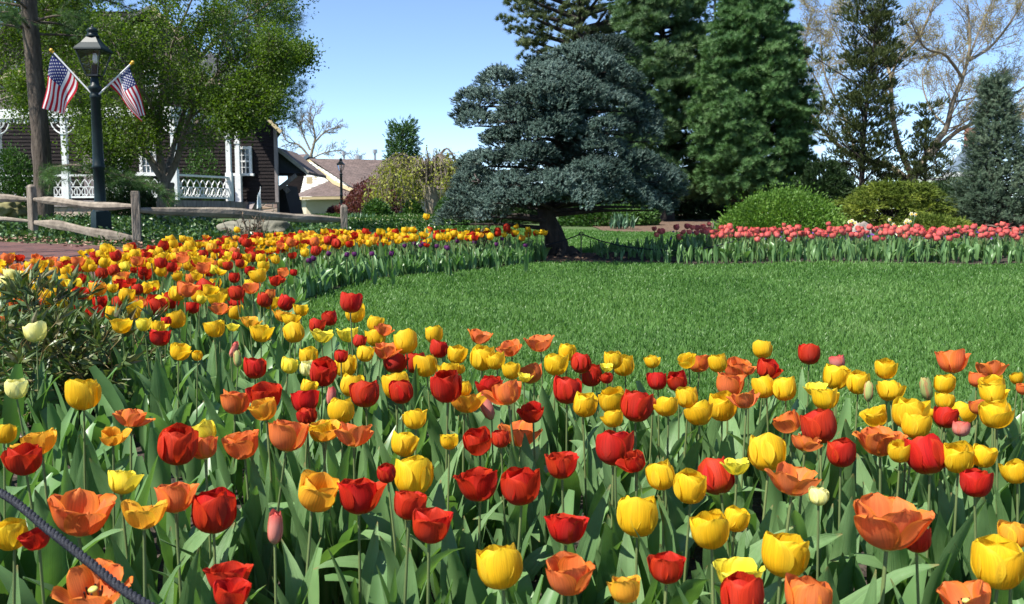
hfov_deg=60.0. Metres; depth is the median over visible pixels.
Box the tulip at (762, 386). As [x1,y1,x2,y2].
[727,374,782,485]
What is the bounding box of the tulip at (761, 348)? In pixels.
[752,340,784,432]
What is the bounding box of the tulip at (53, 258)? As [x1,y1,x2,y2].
[43,256,59,280]
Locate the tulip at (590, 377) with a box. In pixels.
[569,364,601,431]
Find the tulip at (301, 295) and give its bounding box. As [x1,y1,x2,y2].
[290,269,306,314]
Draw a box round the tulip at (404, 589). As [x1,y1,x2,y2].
[376,490,426,603]
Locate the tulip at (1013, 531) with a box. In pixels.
[997,519,1023,603]
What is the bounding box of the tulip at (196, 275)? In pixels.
[190,270,211,312]
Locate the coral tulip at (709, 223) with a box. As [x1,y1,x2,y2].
[707,222,711,241]
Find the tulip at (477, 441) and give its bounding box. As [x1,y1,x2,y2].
[463,426,506,548]
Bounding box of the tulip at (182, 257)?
[176,251,196,323]
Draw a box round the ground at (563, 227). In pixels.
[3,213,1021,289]
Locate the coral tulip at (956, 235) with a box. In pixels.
[950,233,962,250]
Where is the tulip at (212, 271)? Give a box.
[209,264,223,317]
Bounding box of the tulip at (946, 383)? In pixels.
[933,374,969,443]
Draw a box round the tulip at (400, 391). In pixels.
[388,379,427,461]
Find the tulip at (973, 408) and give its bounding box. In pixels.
[941,399,1010,501]
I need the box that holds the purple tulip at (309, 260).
[306,258,318,282]
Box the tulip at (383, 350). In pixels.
[369,342,401,419]
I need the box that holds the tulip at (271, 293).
[260,289,285,337]
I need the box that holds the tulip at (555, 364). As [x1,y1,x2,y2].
[539,353,568,452]
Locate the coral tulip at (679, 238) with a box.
[677,233,682,240]
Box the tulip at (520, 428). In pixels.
[497,420,546,541]
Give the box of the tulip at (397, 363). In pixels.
[383,352,424,423]
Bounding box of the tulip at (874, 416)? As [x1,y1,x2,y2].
[855,404,936,519]
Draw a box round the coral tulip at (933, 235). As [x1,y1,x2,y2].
[932,233,935,250]
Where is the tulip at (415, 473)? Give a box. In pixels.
[390,455,437,594]
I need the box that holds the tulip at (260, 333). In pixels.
[212,324,276,392]
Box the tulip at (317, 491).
[264,469,338,603]
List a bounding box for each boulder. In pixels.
[0,202,26,217]
[216,219,268,233]
[263,220,292,231]
[847,221,873,239]
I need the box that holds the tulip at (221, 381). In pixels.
[193,323,239,403]
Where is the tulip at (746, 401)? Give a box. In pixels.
[706,389,759,541]
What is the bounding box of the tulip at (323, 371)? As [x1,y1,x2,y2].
[310,356,336,457]
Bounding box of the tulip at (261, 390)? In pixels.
[245,381,285,491]
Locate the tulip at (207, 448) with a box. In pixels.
[170,435,247,578]
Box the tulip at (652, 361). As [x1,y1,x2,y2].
[623,355,660,461]
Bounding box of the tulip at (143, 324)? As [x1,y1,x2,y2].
[134,318,169,408]
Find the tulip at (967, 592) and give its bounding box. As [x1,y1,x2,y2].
[936,580,990,603]
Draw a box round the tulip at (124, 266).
[119,261,142,295]
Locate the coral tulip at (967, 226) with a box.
[960,225,969,240]
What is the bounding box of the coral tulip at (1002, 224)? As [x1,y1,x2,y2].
[996,221,1005,239]
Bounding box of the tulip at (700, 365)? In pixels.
[667,354,709,460]
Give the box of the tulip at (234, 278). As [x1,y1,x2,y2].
[228,272,239,306]
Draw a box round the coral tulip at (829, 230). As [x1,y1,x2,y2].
[825,228,832,251]
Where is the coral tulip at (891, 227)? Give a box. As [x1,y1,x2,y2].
[887,226,894,246]
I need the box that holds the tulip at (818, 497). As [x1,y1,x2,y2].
[798,486,938,603]
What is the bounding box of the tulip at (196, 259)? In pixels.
[192,255,219,306]
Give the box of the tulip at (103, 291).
[88,282,107,330]
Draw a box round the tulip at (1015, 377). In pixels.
[974,372,1023,449]
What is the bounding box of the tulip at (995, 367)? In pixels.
[974,360,1023,443]
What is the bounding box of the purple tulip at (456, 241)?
[454,239,458,253]
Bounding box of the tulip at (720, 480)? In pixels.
[697,456,745,557]
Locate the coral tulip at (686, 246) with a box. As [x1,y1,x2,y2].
[682,230,691,258]
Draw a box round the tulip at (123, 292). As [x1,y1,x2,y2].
[118,288,135,328]
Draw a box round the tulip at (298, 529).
[276,419,405,581]
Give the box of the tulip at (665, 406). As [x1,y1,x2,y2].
[620,396,711,524]
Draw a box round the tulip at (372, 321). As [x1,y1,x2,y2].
[358,315,384,374]
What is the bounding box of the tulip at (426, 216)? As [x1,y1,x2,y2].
[423,213,432,246]
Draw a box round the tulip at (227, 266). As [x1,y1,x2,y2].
[222,261,232,286]
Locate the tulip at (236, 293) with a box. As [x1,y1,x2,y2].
[228,285,255,354]
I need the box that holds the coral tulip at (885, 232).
[878,230,887,247]
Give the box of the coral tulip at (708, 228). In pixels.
[701,227,711,249]
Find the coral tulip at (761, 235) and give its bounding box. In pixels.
[759,233,765,260]
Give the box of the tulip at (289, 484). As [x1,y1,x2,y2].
[224,407,338,556]
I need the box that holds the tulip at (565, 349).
[556,343,591,451]
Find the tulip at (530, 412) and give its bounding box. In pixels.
[497,401,557,578]
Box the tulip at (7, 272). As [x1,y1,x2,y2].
[2,268,22,315]
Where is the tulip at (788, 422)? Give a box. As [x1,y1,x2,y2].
[772,409,802,508]
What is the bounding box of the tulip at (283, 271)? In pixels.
[256,267,290,311]
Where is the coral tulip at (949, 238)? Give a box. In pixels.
[945,235,952,262]
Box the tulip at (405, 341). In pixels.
[388,328,422,427]
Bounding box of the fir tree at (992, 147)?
[936,67,1023,229]
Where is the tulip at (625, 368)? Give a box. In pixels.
[614,354,633,433]
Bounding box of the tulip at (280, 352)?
[268,313,300,383]
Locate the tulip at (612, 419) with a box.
[598,409,652,510]
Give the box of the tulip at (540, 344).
[521,334,554,400]
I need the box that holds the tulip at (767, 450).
[735,432,841,587]
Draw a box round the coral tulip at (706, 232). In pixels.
[703,229,711,250]
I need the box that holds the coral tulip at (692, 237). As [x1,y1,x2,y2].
[681,225,696,256]
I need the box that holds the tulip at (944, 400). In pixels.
[894,391,954,495]
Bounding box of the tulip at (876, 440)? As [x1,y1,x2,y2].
[852,425,907,584]
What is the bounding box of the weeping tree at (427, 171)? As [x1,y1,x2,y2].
[358,145,474,214]
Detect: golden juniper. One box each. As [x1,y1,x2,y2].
[831,177,959,226]
[896,211,981,238]
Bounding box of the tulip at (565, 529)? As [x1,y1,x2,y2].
[499,513,588,603]
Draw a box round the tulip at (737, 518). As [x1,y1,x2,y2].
[724,505,784,603]
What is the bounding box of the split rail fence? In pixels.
[0,184,347,247]
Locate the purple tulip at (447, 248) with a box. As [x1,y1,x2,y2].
[445,246,451,274]
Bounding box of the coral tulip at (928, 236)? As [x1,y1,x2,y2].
[924,234,932,261]
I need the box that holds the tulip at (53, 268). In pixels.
[48,266,58,305]
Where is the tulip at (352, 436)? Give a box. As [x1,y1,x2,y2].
[334,421,373,587]
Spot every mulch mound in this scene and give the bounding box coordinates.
[546,253,596,258]
[590,251,653,260]
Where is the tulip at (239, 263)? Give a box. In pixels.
[233,259,244,305]
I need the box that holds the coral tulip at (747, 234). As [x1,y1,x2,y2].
[744,232,749,260]
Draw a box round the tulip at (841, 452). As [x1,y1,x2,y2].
[820,437,859,593]
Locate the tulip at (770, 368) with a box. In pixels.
[742,357,782,485]
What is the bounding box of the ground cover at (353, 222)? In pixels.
[161,212,470,231]
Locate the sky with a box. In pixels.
[3,0,1023,210]
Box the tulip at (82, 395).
[64,379,133,543]
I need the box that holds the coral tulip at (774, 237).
[766,227,775,245]
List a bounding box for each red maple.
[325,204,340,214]
[339,176,402,214]
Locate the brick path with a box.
[0,241,171,279]
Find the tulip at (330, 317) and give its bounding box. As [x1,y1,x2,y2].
[320,310,360,384]
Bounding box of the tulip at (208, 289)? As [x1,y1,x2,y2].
[175,284,219,344]
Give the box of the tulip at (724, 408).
[703,390,736,458]
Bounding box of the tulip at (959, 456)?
[928,440,974,582]
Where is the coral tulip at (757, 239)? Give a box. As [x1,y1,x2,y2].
[754,236,760,261]
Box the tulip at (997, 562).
[970,534,1023,603]
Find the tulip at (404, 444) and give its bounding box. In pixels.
[313,430,463,569]
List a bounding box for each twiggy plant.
[222,218,256,246]
[233,211,269,247]
[463,214,500,247]
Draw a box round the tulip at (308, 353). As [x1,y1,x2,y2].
[299,346,317,425]
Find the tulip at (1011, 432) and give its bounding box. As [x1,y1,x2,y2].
[1003,383,1023,523]
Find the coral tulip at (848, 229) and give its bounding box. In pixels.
[843,226,851,242]
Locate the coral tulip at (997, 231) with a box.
[994,228,1002,248]
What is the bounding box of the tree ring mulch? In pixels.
[535,253,688,262]
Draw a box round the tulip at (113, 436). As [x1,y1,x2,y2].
[81,426,134,562]
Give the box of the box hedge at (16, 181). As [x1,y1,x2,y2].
[0,138,56,213]
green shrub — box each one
[360,197,394,215]
[402,199,424,213]
[433,196,459,212]
[557,198,661,226]
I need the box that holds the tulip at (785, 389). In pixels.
[773,376,801,501]
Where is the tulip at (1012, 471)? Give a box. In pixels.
[998,458,1023,603]
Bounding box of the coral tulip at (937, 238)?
[934,235,940,261]
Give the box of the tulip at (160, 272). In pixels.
[154,267,167,316]
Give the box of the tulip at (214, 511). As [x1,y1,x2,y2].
[150,487,263,603]
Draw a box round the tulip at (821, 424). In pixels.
[799,408,855,578]
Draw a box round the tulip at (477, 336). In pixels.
[467,328,505,393]
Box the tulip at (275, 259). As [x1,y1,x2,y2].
[265,255,283,297]
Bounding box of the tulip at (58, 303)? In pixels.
[56,299,67,334]
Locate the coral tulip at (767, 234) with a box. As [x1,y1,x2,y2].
[764,231,771,259]
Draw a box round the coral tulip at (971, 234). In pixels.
[969,232,975,259]
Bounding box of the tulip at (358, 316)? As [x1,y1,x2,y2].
[319,303,419,387]
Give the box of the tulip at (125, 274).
[112,272,145,298]
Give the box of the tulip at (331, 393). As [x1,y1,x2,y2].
[326,386,352,462]
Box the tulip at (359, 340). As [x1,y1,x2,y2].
[342,334,366,425]
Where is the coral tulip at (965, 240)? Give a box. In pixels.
[961,229,968,261]
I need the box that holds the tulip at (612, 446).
[592,429,633,603]
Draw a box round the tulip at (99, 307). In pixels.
[85,305,104,353]
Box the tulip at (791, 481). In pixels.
[680,461,821,603]
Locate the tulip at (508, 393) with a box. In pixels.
[473,379,545,580]
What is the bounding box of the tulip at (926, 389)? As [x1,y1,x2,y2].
[902,377,975,476]
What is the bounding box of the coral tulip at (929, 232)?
[926,231,932,260]
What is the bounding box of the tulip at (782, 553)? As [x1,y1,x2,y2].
[761,531,809,603]
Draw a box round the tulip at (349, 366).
[333,354,356,399]
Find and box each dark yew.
[443,193,538,223]
[618,194,736,219]
[785,149,858,221]
[903,179,984,223]
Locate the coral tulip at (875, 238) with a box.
[872,235,883,260]
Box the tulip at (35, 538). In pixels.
[17,527,49,603]
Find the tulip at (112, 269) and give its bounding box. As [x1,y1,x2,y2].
[105,264,120,305]
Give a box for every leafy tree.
[0,0,136,137]
[49,0,329,224]
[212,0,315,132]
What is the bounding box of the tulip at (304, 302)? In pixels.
[269,274,309,318]
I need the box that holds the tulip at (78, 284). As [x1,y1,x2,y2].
[64,278,92,313]
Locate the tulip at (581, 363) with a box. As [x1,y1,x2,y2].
[559,352,601,450]
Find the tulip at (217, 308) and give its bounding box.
[192,302,240,371]
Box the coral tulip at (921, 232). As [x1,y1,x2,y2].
[918,230,923,261]
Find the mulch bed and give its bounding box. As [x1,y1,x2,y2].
[593,217,1022,241]
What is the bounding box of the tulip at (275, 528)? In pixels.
[244,509,282,603]
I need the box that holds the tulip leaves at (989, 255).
[590,233,1023,263]
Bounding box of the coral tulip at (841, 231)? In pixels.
[836,229,844,260]
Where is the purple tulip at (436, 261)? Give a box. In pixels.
[434,244,438,272]
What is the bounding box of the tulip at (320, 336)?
[309,328,339,396]
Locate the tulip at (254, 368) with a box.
[241,357,286,448]
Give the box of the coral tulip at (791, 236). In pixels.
[790,233,796,259]
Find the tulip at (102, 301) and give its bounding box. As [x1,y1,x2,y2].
[92,295,107,307]
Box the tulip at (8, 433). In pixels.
[0,424,45,603]
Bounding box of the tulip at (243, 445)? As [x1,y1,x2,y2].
[221,429,263,603]
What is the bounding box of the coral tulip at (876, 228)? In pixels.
[871,226,878,242]
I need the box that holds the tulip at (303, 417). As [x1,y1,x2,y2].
[268,407,340,517]
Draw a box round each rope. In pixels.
[0,488,154,603]
[451,234,580,248]
[581,233,739,250]
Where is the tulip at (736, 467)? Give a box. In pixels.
[697,457,795,603]
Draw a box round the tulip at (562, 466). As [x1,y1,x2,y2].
[544,451,610,603]
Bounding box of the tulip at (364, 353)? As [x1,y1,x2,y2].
[336,345,392,447]
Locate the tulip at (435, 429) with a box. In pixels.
[422,362,458,480]
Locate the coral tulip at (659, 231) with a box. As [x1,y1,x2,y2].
[657,228,662,246]
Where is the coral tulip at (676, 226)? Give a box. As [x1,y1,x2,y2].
[673,224,679,242]
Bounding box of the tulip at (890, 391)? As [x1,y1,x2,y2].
[871,380,906,430]
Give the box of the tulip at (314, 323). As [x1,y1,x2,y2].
[298,318,338,415]
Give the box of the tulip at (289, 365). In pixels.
[236,356,297,467]
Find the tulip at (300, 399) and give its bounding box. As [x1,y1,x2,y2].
[290,390,326,471]
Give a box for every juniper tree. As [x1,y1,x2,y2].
[802,0,930,211]
[873,96,960,184]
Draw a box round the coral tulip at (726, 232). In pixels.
[719,230,728,261]
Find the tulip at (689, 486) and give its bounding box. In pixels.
[647,468,706,603]
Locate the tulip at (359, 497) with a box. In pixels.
[327,478,386,603]
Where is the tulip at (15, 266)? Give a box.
[9,263,24,270]
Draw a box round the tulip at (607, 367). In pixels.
[589,363,645,461]
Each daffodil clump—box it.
[349,212,374,218]
[609,212,638,228]
[845,219,856,241]
[877,212,919,241]
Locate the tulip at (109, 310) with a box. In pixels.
[105,306,129,374]
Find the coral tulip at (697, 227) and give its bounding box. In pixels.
[695,225,699,240]
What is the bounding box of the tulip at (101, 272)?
[95,268,108,300]
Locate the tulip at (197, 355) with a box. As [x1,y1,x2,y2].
[170,350,227,425]
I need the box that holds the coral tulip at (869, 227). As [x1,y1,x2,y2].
[866,224,872,243]
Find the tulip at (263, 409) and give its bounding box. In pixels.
[247,397,286,549]
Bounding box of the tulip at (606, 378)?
[597,372,650,445]
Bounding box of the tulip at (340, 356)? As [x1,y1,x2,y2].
[324,349,352,452]
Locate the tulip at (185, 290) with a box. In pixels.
[168,281,208,375]
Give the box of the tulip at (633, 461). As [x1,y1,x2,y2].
[600,449,661,603]
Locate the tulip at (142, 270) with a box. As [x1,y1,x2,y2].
[136,266,156,296]
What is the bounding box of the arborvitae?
[382,113,424,212]
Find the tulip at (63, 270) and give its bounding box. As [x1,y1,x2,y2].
[60,266,86,302]
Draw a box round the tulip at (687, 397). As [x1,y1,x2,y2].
[676,386,703,471]
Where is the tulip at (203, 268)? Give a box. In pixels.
[186,261,210,326]
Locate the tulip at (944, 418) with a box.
[912,406,973,537]
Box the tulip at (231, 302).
[224,298,243,333]
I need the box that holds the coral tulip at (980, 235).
[978,233,983,255]
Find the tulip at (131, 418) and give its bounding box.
[89,408,157,567]
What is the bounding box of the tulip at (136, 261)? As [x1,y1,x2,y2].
[130,256,144,296]
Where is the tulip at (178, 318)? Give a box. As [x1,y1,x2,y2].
[164,309,191,381]
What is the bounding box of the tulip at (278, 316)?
[266,310,299,371]
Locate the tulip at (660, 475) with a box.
[634,459,710,603]
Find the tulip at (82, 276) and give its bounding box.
[77,273,93,306]
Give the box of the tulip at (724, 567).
[713,556,765,582]
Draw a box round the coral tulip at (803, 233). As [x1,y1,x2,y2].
[801,231,807,248]
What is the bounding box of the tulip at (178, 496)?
[147,482,234,603]
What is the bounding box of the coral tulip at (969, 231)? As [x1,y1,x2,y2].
[967,229,973,245]
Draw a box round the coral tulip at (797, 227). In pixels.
[795,224,801,244]
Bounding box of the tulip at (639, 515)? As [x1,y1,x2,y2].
[614,495,663,603]
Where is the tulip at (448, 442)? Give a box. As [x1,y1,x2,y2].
[410,433,502,600]
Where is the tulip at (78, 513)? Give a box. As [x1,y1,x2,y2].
[47,488,116,603]
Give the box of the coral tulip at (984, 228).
[981,226,987,243]
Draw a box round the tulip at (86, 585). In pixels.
[50,558,132,603]
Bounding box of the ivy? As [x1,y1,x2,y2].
[0,211,350,253]
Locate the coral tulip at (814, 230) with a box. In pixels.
[812,228,816,245]
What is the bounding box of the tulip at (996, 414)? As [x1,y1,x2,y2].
[978,399,1023,533]
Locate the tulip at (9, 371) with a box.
[0,316,13,401]
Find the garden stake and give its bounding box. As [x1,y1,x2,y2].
[579,232,583,259]
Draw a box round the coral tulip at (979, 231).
[975,229,982,243]
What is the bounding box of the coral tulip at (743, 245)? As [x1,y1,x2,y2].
[739,227,747,261]
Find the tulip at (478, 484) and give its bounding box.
[452,466,497,589]
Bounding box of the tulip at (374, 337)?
[358,329,389,382]
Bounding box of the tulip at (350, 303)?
[317,292,379,447]
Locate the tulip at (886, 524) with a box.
[853,492,934,603]
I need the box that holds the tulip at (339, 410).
[327,397,354,524]
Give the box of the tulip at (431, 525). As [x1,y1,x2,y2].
[412,507,486,603]
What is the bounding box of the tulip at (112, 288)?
[103,284,122,321]
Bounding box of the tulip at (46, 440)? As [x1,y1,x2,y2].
[10,427,87,555]
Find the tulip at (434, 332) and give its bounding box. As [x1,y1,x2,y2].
[425,325,445,404]
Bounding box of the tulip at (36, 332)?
[22,320,61,425]
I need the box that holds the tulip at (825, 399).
[789,388,839,514]
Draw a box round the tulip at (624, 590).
[607,575,640,603]
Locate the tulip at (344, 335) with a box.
[318,327,360,399]
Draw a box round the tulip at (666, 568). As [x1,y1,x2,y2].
[633,551,685,603]
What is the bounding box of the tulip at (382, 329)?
[355,323,394,379]
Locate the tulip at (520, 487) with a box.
[485,466,540,603]
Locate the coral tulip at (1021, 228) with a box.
[1019,225,1023,243]
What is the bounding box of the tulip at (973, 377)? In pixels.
[946,371,989,468]
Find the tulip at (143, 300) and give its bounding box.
[134,296,146,306]
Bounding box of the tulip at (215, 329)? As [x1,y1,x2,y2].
[203,320,241,394]
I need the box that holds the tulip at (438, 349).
[419,339,460,420]
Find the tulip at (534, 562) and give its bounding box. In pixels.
[491,430,578,580]
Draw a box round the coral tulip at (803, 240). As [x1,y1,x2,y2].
[801,231,806,249]
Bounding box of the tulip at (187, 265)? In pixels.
[181,260,192,273]
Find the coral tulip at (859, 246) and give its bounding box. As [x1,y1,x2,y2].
[852,233,861,259]
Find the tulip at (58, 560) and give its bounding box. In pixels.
[0,442,122,603]
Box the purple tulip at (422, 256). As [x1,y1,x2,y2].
[412,244,424,273]
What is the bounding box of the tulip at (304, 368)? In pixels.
[281,360,339,445]
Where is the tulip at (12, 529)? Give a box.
[0,517,27,603]
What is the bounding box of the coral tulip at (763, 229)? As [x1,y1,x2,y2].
[760,227,767,248]
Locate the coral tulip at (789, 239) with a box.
[786,237,791,255]
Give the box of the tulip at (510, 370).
[472,362,519,425]
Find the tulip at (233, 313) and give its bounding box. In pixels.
[227,305,243,323]
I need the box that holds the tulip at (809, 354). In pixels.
[776,343,820,411]
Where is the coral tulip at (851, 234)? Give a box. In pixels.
[845,232,854,245]
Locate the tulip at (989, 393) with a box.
[959,385,1023,482]
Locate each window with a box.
[137,142,156,173]
[233,146,254,175]
[306,177,312,183]
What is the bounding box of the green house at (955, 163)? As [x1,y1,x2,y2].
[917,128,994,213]
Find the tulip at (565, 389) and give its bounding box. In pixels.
[544,375,601,513]
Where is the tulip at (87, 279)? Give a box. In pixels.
[80,256,93,283]
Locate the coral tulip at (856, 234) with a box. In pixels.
[849,232,858,260]
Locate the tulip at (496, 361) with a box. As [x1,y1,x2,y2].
[486,351,507,422]
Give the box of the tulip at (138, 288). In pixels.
[131,283,160,320]
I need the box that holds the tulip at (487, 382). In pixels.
[460,375,502,431]
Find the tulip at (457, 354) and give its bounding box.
[429,345,491,433]
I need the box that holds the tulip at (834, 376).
[823,363,900,497]
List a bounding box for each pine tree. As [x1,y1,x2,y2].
[494,0,625,69]
[604,0,712,220]
[683,0,826,207]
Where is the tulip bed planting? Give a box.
[0,223,1023,603]
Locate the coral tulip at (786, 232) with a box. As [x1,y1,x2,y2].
[783,229,789,244]
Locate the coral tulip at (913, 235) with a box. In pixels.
[911,232,920,246]
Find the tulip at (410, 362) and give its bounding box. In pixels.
[388,352,430,409]
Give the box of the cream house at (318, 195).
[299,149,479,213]
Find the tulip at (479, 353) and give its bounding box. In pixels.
[456,344,494,429]
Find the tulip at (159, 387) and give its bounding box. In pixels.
[126,329,199,418]
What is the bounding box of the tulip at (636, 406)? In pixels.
[602,389,663,515]
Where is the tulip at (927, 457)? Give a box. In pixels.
[830,433,986,596]
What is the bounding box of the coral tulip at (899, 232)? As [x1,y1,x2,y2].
[895,228,902,261]
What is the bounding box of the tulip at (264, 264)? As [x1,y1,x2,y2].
[236,261,278,318]
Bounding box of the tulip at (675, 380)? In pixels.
[667,370,697,468]
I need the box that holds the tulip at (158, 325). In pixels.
[138,320,169,393]
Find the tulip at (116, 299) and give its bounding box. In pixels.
[111,296,121,306]
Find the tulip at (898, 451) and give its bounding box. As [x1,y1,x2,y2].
[837,439,914,603]
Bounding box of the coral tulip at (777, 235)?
[775,233,780,261]
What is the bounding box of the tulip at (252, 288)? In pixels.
[240,282,268,324]
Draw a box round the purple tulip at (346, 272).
[341,252,354,287]
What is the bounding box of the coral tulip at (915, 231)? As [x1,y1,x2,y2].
[911,229,918,261]
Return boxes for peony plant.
[0,259,103,356]
[0,262,106,372]
[0,302,107,448]
[5,293,137,420]
[23,297,175,415]
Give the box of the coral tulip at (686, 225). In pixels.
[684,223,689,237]
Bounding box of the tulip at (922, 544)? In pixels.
[890,528,931,603]
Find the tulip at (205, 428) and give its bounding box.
[178,419,241,554]
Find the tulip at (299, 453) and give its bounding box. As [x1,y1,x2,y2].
[287,379,318,475]
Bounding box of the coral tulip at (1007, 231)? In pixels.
[1003,229,1009,257]
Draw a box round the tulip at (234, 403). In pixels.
[210,389,249,496]
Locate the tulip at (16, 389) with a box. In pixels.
[4,378,52,509]
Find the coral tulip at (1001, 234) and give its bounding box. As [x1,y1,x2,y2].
[997,232,1004,254]
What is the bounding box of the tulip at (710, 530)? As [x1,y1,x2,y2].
[690,509,729,603]
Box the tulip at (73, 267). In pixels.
[71,265,82,304]
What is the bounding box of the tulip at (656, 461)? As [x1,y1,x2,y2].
[638,398,660,499]
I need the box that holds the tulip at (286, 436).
[239,419,308,603]
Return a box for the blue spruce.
[430,32,690,256]
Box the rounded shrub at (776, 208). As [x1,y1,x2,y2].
[711,168,865,239]
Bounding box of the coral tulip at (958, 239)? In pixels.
[957,225,961,256]
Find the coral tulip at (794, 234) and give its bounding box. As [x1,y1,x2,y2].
[792,232,797,259]
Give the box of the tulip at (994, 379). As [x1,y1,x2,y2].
[977,374,1023,465]
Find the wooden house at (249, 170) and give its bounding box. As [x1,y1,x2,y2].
[0,5,281,217]
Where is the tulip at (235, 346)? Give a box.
[224,341,250,432]
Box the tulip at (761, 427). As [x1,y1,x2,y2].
[739,365,780,479]
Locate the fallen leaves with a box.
[0,235,157,247]
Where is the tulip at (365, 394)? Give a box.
[348,380,406,529]
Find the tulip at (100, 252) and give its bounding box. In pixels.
[90,250,108,283]
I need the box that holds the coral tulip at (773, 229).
[770,227,781,242]
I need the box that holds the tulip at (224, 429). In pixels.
[199,350,241,463]
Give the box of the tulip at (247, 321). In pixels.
[226,316,270,381]
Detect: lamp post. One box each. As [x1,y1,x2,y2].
[73,24,112,229]
[337,158,344,207]
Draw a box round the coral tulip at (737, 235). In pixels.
[732,231,741,251]
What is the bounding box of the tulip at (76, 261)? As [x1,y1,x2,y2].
[69,256,86,301]
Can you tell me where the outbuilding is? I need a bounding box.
[287,154,316,192]
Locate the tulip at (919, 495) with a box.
[905,408,948,507]
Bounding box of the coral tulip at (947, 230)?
[944,227,949,246]
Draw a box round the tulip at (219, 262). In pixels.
[211,259,227,302]
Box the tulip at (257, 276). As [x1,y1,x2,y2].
[234,268,270,351]
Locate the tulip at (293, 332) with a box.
[265,321,306,419]
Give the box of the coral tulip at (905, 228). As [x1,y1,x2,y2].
[901,225,911,260]
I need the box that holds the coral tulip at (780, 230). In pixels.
[777,228,784,249]
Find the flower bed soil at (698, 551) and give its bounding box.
[0,261,866,603]
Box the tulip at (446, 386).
[389,369,467,529]
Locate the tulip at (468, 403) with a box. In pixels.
[451,393,486,526]
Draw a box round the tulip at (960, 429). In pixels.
[942,421,973,519]
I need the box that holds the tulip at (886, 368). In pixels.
[874,358,897,430]
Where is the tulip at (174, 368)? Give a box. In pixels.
[143,316,181,386]
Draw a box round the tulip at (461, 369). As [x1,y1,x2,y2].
[458,364,505,427]
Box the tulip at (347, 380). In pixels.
[315,372,386,478]
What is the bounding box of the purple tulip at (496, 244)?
[494,242,498,271]
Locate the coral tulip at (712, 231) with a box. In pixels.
[710,230,714,259]
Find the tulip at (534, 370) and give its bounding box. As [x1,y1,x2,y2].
[520,362,547,401]
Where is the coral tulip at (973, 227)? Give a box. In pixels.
[970,225,976,239]
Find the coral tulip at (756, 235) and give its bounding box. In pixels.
[752,233,758,259]
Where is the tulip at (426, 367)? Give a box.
[406,354,453,477]
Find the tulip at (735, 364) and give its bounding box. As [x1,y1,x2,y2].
[725,356,751,428]
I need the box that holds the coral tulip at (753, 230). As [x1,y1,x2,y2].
[749,228,756,260]
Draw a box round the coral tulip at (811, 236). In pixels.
[808,234,814,243]
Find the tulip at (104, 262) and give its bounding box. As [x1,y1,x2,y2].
[88,257,117,296]
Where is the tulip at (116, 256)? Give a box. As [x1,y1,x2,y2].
[109,250,121,295]
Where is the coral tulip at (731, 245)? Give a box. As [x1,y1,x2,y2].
[725,228,739,260]
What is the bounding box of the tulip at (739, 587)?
[720,571,763,603]
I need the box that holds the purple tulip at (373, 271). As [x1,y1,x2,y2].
[366,251,376,285]
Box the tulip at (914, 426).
[856,412,931,502]
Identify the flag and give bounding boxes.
[42,48,89,113]
[99,61,145,120]
[257,186,260,207]
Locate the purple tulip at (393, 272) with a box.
[389,251,395,284]
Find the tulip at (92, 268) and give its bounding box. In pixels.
[88,264,97,280]
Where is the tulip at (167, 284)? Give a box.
[138,253,172,294]
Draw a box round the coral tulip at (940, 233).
[936,231,946,261]
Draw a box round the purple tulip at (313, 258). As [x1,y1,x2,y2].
[311,256,328,278]
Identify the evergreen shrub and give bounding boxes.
[105,168,156,217]
[178,147,224,206]
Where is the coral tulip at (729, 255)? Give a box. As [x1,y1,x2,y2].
[726,233,734,261]
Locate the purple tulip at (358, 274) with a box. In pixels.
[351,252,364,285]
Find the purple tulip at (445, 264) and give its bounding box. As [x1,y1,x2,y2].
[442,245,447,275]
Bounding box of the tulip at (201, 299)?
[192,294,206,347]
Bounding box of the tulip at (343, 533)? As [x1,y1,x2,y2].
[309,420,356,603]
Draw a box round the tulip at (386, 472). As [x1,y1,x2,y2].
[377,462,464,603]
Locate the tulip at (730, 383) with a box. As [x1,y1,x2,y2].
[712,372,745,482]
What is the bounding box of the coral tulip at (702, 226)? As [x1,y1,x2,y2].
[700,224,705,244]
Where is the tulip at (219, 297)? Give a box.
[206,293,228,348]
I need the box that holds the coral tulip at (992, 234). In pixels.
[989,232,995,248]
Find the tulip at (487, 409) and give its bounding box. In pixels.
[480,394,508,473]
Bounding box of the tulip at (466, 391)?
[450,381,493,469]
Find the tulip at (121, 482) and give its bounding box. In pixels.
[108,470,154,603]
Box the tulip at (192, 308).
[168,302,205,344]
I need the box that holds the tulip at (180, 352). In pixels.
[143,342,192,479]
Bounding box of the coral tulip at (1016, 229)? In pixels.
[1011,227,1019,242]
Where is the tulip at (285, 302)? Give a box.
[262,294,294,358]
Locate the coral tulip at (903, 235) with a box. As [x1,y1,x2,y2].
[902,234,908,246]
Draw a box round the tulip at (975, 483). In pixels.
[918,468,1008,603]
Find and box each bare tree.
[279,97,350,157]
[796,0,1023,181]
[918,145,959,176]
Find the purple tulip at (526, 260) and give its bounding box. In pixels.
[523,243,528,273]
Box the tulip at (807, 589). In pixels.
[785,572,832,603]
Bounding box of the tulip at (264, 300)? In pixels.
[257,292,280,336]
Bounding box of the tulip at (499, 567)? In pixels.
[475,542,522,603]
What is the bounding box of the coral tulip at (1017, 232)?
[1012,231,1018,260]
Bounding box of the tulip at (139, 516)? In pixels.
[121,499,185,603]
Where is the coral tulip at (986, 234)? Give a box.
[984,232,991,248]
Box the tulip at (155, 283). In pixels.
[148,280,159,293]
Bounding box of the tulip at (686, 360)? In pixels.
[672,352,708,450]
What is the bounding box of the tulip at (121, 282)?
[108,278,131,306]

